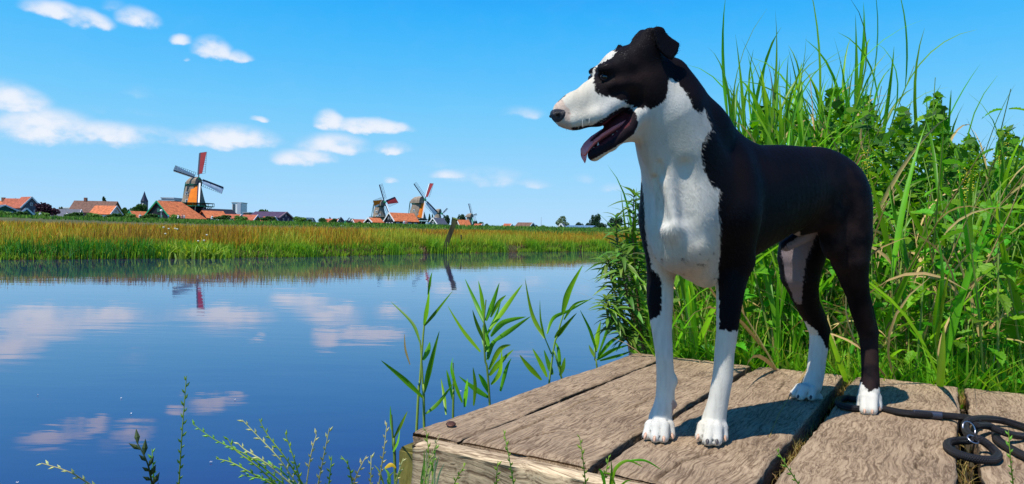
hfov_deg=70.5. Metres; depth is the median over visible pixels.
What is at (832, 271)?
nettle plant
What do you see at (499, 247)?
sedge tussock
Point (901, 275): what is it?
dry reed
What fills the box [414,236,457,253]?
sedge tussock
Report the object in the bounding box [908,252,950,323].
dry reed
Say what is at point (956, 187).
nettle plant
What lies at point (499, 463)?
grass stalk
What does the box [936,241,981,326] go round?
reed plant
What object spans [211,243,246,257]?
sedge tussock
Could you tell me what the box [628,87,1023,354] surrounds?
thicket leaves
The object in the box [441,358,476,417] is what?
water reed
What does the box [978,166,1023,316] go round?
dry reed
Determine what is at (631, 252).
reed plant
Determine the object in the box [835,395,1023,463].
dog leash
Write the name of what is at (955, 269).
dry reed
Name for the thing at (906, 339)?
dry reed
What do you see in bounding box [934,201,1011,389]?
nettle plant
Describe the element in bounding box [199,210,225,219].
barn
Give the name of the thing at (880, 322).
nettle plant
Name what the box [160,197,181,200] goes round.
flat building
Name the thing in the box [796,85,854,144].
reed plant
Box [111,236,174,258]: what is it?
sedge tussock
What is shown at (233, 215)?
house
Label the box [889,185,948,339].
dry reed
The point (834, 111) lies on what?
reed plant
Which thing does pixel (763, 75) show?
reed plant
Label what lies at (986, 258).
reed plant
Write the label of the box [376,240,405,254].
sedge tussock
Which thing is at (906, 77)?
reed plant
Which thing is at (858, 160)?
dry reed
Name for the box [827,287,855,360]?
nettle plant
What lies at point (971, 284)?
dry reed
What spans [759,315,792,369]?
nettle plant
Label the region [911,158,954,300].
nettle plant
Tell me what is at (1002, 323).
nettle plant
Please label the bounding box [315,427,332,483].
grass stalk
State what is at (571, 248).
sedge tussock
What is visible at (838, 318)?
nettle plant
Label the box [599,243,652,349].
willowherb plant
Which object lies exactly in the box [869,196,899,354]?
nettle plant
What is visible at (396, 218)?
barn
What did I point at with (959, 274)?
nettle plant
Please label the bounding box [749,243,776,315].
reed plant
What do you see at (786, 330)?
nettle plant
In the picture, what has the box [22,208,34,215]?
shed
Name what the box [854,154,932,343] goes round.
nettle plant
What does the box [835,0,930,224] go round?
reed plant
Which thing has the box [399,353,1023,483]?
wooden jetty
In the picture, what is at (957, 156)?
reed plant
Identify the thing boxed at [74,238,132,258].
sedge tussock
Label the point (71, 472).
grass stalk
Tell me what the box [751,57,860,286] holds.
reed plant
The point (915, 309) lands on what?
nettle plant
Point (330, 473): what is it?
grass stalk
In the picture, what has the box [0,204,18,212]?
house
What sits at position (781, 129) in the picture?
reed plant
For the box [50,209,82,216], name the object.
house
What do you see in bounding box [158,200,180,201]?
office building
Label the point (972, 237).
reed plant
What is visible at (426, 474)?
grass stalk
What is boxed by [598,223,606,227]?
tree
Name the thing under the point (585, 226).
barn
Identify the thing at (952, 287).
dry reed
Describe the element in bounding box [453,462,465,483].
grass stalk
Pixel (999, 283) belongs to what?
nettle plant
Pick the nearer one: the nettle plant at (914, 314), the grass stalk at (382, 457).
the grass stalk at (382, 457)
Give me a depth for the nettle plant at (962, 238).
2.31 m
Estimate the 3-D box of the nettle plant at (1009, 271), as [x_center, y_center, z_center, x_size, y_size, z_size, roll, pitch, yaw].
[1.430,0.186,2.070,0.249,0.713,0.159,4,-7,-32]
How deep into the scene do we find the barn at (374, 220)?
240.34 m
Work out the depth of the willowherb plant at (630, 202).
2.74 m
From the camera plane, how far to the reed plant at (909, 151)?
3.68 m
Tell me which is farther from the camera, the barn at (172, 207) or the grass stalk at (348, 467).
the barn at (172, 207)
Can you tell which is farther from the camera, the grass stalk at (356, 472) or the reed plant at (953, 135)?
the reed plant at (953, 135)
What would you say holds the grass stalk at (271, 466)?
on the river bank
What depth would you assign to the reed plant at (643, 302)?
2.63 m
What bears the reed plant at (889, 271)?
on the river bank
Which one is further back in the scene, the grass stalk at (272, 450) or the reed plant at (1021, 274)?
the reed plant at (1021, 274)
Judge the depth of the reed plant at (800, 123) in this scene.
2.65 m
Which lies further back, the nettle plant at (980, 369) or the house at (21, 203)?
the house at (21, 203)
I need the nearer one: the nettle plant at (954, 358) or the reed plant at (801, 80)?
the nettle plant at (954, 358)
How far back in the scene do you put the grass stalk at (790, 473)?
0.98 m
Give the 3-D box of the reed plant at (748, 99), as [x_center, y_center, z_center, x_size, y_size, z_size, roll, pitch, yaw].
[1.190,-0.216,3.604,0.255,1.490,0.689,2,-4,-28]
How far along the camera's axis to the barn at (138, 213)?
222.92 m
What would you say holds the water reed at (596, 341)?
in the water
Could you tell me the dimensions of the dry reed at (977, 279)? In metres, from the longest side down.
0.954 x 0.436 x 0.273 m
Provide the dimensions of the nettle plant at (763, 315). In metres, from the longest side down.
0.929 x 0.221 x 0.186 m
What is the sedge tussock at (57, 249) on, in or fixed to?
on the river bank
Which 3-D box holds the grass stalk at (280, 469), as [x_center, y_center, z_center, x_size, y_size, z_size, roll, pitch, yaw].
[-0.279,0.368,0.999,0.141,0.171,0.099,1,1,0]
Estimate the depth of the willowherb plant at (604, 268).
2.64 m
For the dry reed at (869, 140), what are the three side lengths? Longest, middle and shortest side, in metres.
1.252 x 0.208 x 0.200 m
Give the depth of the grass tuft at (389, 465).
1.00 m
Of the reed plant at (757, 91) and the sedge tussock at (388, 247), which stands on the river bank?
the reed plant at (757, 91)
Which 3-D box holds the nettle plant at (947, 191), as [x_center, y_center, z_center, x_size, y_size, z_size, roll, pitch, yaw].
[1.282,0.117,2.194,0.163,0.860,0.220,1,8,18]
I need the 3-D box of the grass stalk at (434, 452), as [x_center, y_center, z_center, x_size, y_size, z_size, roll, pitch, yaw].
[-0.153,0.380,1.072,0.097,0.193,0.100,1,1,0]
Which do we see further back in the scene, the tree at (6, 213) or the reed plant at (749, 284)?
the tree at (6, 213)
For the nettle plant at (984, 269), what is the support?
on the river bank
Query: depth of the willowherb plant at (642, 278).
2.80 m
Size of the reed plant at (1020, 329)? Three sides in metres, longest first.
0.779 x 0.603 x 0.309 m
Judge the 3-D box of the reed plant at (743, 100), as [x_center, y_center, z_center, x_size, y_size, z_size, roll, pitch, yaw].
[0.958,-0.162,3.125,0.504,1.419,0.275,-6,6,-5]
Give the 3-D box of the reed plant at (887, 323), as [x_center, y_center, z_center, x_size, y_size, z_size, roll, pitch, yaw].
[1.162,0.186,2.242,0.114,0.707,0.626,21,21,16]
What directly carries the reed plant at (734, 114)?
on the river bank
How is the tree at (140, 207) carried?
on the meadow
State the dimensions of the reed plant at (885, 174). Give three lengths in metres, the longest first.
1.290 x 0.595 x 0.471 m
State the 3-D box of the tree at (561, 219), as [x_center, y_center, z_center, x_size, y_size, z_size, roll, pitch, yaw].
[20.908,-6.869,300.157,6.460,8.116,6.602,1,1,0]
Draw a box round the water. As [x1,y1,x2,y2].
[0,251,630,483]
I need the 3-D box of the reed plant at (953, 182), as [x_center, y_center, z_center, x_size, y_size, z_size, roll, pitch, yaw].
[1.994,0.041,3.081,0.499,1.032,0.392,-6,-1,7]
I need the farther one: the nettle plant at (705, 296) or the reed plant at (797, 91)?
the reed plant at (797, 91)
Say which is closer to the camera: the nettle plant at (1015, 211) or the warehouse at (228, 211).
the nettle plant at (1015, 211)
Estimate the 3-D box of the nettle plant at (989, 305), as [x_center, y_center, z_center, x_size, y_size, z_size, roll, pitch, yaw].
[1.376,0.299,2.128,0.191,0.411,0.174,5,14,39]
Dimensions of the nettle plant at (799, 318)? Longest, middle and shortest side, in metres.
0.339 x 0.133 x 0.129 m
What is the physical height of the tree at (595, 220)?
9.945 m
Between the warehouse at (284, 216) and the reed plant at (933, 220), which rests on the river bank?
the reed plant at (933, 220)
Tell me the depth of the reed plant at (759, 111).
2.71 m
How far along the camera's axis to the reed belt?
166.65 m
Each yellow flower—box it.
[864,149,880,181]
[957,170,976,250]
[993,133,1012,239]
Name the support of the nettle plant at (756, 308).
on the river bank
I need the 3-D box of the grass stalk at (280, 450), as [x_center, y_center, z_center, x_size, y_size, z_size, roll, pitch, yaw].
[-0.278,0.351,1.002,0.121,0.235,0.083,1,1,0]
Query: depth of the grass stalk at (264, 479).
0.93 m
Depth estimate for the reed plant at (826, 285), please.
2.43 m
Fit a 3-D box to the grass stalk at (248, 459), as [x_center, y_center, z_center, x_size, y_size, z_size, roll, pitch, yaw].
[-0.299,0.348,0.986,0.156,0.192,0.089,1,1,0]
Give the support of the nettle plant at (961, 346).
on the river bank
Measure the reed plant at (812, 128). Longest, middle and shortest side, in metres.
1.381 x 0.698 x 0.476 m
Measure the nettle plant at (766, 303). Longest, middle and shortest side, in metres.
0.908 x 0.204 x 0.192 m
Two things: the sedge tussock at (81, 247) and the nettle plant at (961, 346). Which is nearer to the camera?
the nettle plant at (961, 346)
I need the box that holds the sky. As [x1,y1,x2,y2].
[0,0,1023,235]
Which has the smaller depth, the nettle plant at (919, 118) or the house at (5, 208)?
the nettle plant at (919, 118)
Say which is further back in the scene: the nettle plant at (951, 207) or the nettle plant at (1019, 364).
the nettle plant at (951, 207)
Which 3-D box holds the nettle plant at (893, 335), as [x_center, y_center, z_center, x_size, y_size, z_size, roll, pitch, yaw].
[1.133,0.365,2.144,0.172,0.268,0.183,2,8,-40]
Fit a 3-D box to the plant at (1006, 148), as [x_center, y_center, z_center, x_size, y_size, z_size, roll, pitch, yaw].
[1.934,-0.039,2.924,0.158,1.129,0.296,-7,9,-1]
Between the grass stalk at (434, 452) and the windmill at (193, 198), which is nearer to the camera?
the grass stalk at (434, 452)
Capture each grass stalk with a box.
[36,460,94,483]
[148,449,155,483]
[176,376,189,483]
[192,419,283,483]
[216,457,272,483]
[223,436,275,482]
[234,442,291,483]
[237,420,299,483]
[238,473,279,483]
[250,459,295,483]
[259,418,302,483]
[283,430,301,483]
[305,429,318,483]
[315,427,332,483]
[325,456,334,483]
[340,456,353,483]
[352,456,367,483]
[368,452,374,483]
[377,421,388,483]
[394,458,406,483]
[422,434,439,483]
[423,428,430,462]
[423,445,438,481]
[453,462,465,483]
[494,461,501,483]
[503,430,515,483]
[577,435,588,483]
[601,455,610,477]
[776,448,799,483]
[1005,430,1014,483]
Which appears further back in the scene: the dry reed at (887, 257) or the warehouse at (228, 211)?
the warehouse at (228, 211)
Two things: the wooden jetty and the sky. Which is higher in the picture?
the sky
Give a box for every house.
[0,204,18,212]
[1,198,18,206]
[11,196,37,213]
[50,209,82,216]
[69,198,120,215]
[90,205,123,217]
[226,214,242,220]
[243,215,259,220]
[351,219,364,225]
[456,220,470,225]
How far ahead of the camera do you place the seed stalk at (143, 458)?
0.89 m
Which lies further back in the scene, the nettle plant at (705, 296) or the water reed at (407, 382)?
the nettle plant at (705, 296)
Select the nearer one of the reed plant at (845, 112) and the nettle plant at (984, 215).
the nettle plant at (984, 215)
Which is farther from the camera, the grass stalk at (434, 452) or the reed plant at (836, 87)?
the reed plant at (836, 87)
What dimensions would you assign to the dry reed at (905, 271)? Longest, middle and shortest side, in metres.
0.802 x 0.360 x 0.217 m
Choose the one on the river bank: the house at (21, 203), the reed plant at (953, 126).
the reed plant at (953, 126)
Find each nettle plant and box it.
[644,262,713,356]
[676,284,697,344]
[695,290,713,323]
[697,290,715,320]
[702,287,715,342]
[711,265,770,359]
[713,319,754,351]
[743,247,788,356]
[747,144,796,354]
[750,132,806,351]
[753,245,787,342]
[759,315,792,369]
[771,277,808,359]
[773,283,819,358]
[781,311,808,364]
[784,297,808,346]
[786,293,848,363]
[804,269,834,339]
[808,267,859,360]
[819,278,834,349]
[823,265,855,338]
[823,268,842,333]
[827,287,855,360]
[828,309,886,368]
[829,280,848,334]
[832,315,883,372]
[834,315,851,339]
[842,225,887,343]
[842,285,897,364]
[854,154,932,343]
[856,316,908,380]
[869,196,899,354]
[871,190,937,362]
[882,246,932,369]
[891,176,972,348]
[893,267,941,381]
[895,77,948,308]
[898,157,964,268]
[898,316,916,363]
[901,215,975,361]
[902,294,946,380]
[904,137,969,355]
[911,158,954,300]
[911,302,949,339]
[917,196,965,366]
[922,179,976,356]
[923,286,973,366]
[928,272,984,355]
[932,188,989,323]
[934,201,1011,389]
[942,195,1009,318]
[949,321,986,362]
[949,338,980,365]
[953,175,1019,359]
[954,192,993,326]
[955,286,992,386]
[956,280,1019,372]
[958,356,988,381]
[960,181,1023,390]
[960,286,996,372]
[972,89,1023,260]
[976,283,1023,372]
[977,183,1023,378]
[980,253,1023,343]
[987,254,1023,324]
[993,191,1023,270]
[993,210,1023,301]
[993,220,1023,340]
[1000,354,1023,388]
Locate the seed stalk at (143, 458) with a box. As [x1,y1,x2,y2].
[129,429,159,483]
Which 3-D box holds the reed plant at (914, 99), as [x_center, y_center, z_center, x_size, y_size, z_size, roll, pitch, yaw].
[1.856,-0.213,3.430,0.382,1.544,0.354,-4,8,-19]
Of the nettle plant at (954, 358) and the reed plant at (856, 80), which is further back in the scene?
the reed plant at (856, 80)
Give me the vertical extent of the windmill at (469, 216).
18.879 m
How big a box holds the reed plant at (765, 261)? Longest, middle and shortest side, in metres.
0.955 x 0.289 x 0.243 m
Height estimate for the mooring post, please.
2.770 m
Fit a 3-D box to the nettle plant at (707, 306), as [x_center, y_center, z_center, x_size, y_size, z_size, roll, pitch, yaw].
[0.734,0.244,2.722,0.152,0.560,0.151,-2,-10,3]
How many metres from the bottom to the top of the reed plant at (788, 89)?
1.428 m
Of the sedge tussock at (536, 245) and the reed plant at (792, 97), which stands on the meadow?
the sedge tussock at (536, 245)
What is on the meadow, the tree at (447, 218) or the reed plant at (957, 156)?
the tree at (447, 218)
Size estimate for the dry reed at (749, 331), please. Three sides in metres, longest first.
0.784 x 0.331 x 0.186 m
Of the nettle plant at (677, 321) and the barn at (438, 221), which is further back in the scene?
the barn at (438, 221)
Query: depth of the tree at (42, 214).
197.35 m
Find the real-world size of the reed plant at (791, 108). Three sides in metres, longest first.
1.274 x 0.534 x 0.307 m
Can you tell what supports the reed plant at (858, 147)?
on the river bank
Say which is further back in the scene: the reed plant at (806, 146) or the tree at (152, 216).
the tree at (152, 216)
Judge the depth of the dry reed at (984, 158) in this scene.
2.92 m
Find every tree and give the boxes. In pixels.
[0,211,12,214]
[13,211,29,215]
[33,202,60,215]
[35,212,50,215]
[64,212,84,216]
[86,212,98,217]
[105,213,122,217]
[120,207,127,215]
[122,213,136,217]
[127,203,146,211]
[139,214,159,218]
[167,214,180,218]
[212,215,232,220]
[233,215,248,220]
[257,216,276,220]
[292,216,307,222]
[318,217,326,221]
[443,215,449,223]
[457,214,465,219]
[555,216,568,225]
[589,214,601,227]
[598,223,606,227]
[607,217,623,228]
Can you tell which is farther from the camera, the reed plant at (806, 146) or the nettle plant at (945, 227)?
the reed plant at (806, 146)
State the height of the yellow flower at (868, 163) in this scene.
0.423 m
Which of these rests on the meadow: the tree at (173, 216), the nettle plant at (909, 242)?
the tree at (173, 216)
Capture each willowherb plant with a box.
[587,254,647,349]
[588,294,646,351]
[596,212,645,349]
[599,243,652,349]
[608,186,646,349]
[618,227,650,344]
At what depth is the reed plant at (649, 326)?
2.37 m
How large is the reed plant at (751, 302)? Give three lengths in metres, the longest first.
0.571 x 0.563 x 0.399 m
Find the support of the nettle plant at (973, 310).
on the river bank
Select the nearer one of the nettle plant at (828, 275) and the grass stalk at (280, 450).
the grass stalk at (280, 450)
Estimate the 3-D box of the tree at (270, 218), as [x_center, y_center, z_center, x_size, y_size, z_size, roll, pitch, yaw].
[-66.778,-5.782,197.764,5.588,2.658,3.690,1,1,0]
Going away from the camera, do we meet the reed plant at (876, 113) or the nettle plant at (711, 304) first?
the nettle plant at (711, 304)
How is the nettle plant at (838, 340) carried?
on the river bank
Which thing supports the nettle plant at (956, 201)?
on the river bank
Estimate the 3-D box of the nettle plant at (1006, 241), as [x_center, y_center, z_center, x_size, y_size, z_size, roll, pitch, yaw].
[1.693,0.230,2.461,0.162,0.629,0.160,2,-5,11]
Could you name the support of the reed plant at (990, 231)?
on the river bank
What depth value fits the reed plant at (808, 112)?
3.32 m
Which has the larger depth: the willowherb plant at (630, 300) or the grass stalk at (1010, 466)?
the willowherb plant at (630, 300)
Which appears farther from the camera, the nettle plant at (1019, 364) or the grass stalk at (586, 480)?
the nettle plant at (1019, 364)
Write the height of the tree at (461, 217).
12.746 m
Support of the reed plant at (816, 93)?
on the river bank
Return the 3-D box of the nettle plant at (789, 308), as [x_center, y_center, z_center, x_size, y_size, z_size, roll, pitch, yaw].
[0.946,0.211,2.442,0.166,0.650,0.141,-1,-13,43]
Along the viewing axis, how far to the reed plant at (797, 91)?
3.40 m
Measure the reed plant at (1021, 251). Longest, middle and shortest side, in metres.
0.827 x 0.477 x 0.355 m
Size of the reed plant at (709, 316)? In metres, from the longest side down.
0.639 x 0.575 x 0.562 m
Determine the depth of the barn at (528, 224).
260.85 m
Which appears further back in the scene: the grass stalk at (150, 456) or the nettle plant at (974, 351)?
the nettle plant at (974, 351)
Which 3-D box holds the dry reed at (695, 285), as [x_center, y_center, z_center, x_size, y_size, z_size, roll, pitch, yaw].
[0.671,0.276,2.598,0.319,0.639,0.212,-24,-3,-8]
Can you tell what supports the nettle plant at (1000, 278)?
on the river bank
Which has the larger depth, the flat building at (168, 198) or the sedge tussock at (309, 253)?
the flat building at (168, 198)
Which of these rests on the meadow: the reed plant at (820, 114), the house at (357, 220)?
the house at (357, 220)
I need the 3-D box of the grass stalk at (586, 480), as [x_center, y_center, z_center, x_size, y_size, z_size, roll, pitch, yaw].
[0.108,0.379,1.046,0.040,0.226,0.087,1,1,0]
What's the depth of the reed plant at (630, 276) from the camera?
2.92 m
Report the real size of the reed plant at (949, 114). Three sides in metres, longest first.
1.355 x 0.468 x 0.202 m
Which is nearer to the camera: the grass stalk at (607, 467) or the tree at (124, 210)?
the grass stalk at (607, 467)
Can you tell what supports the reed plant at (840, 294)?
on the river bank
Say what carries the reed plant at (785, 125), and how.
on the river bank
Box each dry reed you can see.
[624,253,715,314]
[685,287,775,360]
[702,280,824,319]
[741,304,777,372]
[790,178,988,363]
[800,176,875,349]
[806,115,950,330]
[809,74,830,300]
[824,188,1016,357]
[824,202,965,351]
[830,238,929,379]
[851,246,996,330]
[854,131,867,164]
[856,104,884,170]
[860,147,998,353]
[873,188,964,277]
[873,229,944,290]
[875,229,912,309]
[879,234,996,374]
[882,274,1023,354]
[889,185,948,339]
[891,237,1020,357]
[899,174,1023,311]
[905,176,1023,365]
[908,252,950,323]
[909,207,1023,352]
[974,132,989,246]
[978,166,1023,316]
[984,298,1023,334]
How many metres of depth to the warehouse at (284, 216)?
231.44 m
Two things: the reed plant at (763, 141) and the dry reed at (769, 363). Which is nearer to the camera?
the dry reed at (769, 363)
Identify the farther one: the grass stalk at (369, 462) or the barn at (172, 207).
the barn at (172, 207)
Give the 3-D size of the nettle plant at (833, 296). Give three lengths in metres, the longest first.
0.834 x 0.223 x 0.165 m
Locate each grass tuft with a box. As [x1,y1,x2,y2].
[374,463,403,483]
[420,450,443,483]
[599,459,660,483]
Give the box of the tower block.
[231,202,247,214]
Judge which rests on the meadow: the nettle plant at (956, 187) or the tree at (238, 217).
the tree at (238, 217)
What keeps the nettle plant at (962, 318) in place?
on the river bank
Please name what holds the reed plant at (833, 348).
on the river bank
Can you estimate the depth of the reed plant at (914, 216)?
2.52 m
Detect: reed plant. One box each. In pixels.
[586,243,680,340]
[590,288,750,360]
[600,166,650,353]
[619,184,698,359]
[626,259,654,354]
[629,269,693,357]
[645,274,714,336]
[689,65,748,136]
[689,245,778,344]
[710,273,755,337]
[714,4,766,306]
[721,32,777,139]
[727,53,784,138]
[730,78,782,314]
[734,12,817,312]
[736,41,760,136]
[738,19,951,334]
[739,51,844,333]
[739,66,818,322]
[742,56,843,140]
[744,44,815,325]
[745,63,804,313]
[747,261,829,326]
[748,28,780,122]
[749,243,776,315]
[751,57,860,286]
[751,200,890,363]
[755,61,789,319]
[755,95,836,304]
[756,58,935,302]
[756,110,774,285]
[757,108,916,339]
[758,248,786,368]
[759,131,789,290]
[764,54,841,151]
[766,71,877,142]
[773,262,848,382]
[775,0,824,145]
[775,63,836,297]
[778,45,808,130]
[779,77,827,123]
[779,84,823,288]
[780,58,895,132]
[788,49,831,146]
[789,95,923,229]
[794,0,898,267]
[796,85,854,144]
[804,85,828,147]
[805,71,851,148]
[806,72,829,133]
[809,38,886,153]
[821,109,891,237]
[825,249,900,331]
[827,124,994,372]
[827,185,1001,386]
[828,173,1023,355]
[829,243,923,317]
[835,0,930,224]
[836,77,858,154]
[843,35,894,207]
[845,50,911,169]
[848,64,906,242]
[850,3,869,156]
[853,63,914,218]
[858,136,883,274]
[862,109,996,314]
[868,100,955,237]
[869,109,893,246]
[869,195,943,366]
[870,205,931,301]
[871,0,973,201]
[880,79,1023,285]
[882,178,964,291]
[883,181,939,366]
[890,28,943,254]
[903,122,1013,293]
[909,150,1018,289]
[909,192,1023,303]
[915,169,1022,344]
[917,124,968,198]
[917,136,993,268]
[926,66,978,177]
[932,224,1023,313]
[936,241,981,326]
[943,90,951,182]
[946,183,1005,320]
[948,156,988,369]
[950,111,967,175]
[953,88,1012,183]
[954,173,1015,328]
[962,93,1023,294]
[964,198,1023,339]
[986,125,1023,293]
[993,203,1023,371]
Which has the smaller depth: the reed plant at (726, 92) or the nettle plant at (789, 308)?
the nettle plant at (789, 308)
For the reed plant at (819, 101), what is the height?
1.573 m
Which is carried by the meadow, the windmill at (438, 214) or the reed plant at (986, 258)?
the windmill at (438, 214)
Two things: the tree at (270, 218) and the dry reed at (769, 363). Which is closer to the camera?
the dry reed at (769, 363)
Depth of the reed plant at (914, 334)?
2.26 m
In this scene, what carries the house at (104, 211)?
on the meadow
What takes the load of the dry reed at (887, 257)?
on the river bank
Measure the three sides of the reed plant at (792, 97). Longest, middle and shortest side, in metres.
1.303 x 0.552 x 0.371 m
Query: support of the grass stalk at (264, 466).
on the river bank
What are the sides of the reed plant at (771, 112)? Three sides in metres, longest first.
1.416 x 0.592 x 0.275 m
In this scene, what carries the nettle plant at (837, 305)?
on the river bank
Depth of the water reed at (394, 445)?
1.55 m
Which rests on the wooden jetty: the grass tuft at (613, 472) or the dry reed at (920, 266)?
the grass tuft at (613, 472)
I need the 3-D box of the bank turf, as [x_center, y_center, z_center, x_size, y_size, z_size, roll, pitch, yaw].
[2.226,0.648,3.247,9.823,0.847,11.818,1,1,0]
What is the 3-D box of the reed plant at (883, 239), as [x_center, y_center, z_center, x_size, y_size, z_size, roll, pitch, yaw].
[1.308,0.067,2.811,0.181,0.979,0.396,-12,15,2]
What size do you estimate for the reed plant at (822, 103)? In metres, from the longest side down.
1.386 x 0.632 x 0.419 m
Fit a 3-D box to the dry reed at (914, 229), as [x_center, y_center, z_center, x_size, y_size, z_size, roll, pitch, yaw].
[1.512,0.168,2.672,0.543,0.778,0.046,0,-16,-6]
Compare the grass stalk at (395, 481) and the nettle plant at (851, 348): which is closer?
the grass stalk at (395, 481)
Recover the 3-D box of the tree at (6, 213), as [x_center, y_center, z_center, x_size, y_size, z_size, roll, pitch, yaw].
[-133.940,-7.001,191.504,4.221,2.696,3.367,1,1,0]
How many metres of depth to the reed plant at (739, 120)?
3.73 m
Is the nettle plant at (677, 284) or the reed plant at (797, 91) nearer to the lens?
the nettle plant at (677, 284)
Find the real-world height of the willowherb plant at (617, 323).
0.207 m
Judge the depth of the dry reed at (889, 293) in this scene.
2.60 m
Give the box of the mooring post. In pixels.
[444,217,457,249]
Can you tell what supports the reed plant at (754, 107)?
on the river bank
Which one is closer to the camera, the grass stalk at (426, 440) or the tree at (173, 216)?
the grass stalk at (426, 440)
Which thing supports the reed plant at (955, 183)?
on the river bank
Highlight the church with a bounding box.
[141,191,147,210]
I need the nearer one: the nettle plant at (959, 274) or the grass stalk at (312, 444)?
the grass stalk at (312, 444)
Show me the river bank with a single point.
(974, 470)
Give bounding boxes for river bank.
[621,259,978,483]
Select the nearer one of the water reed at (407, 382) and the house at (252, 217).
the water reed at (407, 382)
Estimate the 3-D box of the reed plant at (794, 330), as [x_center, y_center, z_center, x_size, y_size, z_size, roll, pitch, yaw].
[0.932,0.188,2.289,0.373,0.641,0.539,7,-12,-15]
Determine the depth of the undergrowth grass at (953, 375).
2.26 m
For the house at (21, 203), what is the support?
on the meadow
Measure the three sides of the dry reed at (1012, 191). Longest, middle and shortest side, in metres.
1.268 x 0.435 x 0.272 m
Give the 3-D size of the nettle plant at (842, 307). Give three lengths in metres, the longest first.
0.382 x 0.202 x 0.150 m
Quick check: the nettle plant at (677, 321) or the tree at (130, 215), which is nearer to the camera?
the nettle plant at (677, 321)
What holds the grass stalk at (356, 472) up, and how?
on the river bank
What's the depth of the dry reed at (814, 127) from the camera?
3.05 m
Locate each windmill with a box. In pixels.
[173,152,223,212]
[371,184,397,222]
[408,182,437,224]
[434,208,447,217]
[465,203,476,224]
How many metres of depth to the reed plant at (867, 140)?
3.49 m
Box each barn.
[128,211,145,217]
[144,200,206,219]
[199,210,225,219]
[363,217,383,223]
[383,212,418,226]
[429,218,447,224]
[515,222,535,228]
[566,225,597,227]
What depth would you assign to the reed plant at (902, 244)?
2.28 m
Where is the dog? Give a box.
[549,26,882,445]
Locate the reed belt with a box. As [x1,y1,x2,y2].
[0,214,639,235]
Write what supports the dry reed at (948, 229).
on the river bank
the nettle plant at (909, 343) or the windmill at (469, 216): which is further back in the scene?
the windmill at (469, 216)
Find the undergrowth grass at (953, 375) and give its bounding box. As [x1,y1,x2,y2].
[526,185,1023,436]
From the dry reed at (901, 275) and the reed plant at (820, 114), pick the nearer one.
the dry reed at (901, 275)
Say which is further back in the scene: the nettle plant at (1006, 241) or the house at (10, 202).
the house at (10, 202)
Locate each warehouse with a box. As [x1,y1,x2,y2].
[198,208,236,213]
[251,211,293,221]
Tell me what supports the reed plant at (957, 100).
on the river bank
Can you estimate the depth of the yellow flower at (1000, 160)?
2.80 m
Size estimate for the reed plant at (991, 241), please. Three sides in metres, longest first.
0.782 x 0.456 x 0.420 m
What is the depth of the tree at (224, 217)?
191.31 m
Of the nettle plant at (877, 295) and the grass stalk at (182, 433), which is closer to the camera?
the grass stalk at (182, 433)
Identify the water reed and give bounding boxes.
[381,273,452,430]
[390,406,407,483]
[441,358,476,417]
[448,280,530,404]
[520,265,593,383]
[580,306,632,367]
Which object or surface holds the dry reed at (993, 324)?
on the river bank
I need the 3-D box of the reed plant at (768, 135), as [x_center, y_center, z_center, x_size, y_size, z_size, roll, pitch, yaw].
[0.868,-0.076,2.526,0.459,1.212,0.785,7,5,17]
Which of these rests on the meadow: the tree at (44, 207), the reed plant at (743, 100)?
the tree at (44, 207)
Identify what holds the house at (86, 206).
on the meadow
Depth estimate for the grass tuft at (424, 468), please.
1.02 m
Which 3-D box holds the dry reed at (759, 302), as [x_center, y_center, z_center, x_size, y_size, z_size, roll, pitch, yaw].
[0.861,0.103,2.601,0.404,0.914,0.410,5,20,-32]
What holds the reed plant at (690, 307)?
on the river bank
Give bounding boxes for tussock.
[0,236,54,259]
[17,239,90,259]
[42,235,128,259]
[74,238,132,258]
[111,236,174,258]
[136,227,240,258]
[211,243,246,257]
[276,239,322,257]
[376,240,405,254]
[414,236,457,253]
[483,238,509,252]
[520,237,552,251]
[555,239,582,251]
[586,238,614,251]
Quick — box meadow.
[0,217,931,259]
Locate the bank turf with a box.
[629,269,1015,376]
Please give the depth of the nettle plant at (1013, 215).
2.79 m
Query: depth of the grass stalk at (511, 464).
1.02 m
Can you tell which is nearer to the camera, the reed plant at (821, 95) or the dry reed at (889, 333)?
the dry reed at (889, 333)
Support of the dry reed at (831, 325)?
on the river bank
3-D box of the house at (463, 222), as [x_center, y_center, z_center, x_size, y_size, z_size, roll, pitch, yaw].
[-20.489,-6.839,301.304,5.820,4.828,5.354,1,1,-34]
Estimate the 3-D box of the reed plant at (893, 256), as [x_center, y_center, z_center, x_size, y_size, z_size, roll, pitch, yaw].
[1.174,0.082,2.164,0.488,0.884,0.270,-8,-1,-8]
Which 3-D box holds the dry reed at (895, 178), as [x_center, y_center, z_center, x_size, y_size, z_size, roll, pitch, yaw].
[1.315,0.099,2.549,0.265,1.113,0.397,36,24,34]
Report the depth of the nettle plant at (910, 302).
2.12 m
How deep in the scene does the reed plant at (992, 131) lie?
4.97 m
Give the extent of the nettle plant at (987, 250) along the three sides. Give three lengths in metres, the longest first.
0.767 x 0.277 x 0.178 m
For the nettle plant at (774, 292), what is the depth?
2.49 m
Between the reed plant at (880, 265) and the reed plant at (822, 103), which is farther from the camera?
the reed plant at (822, 103)

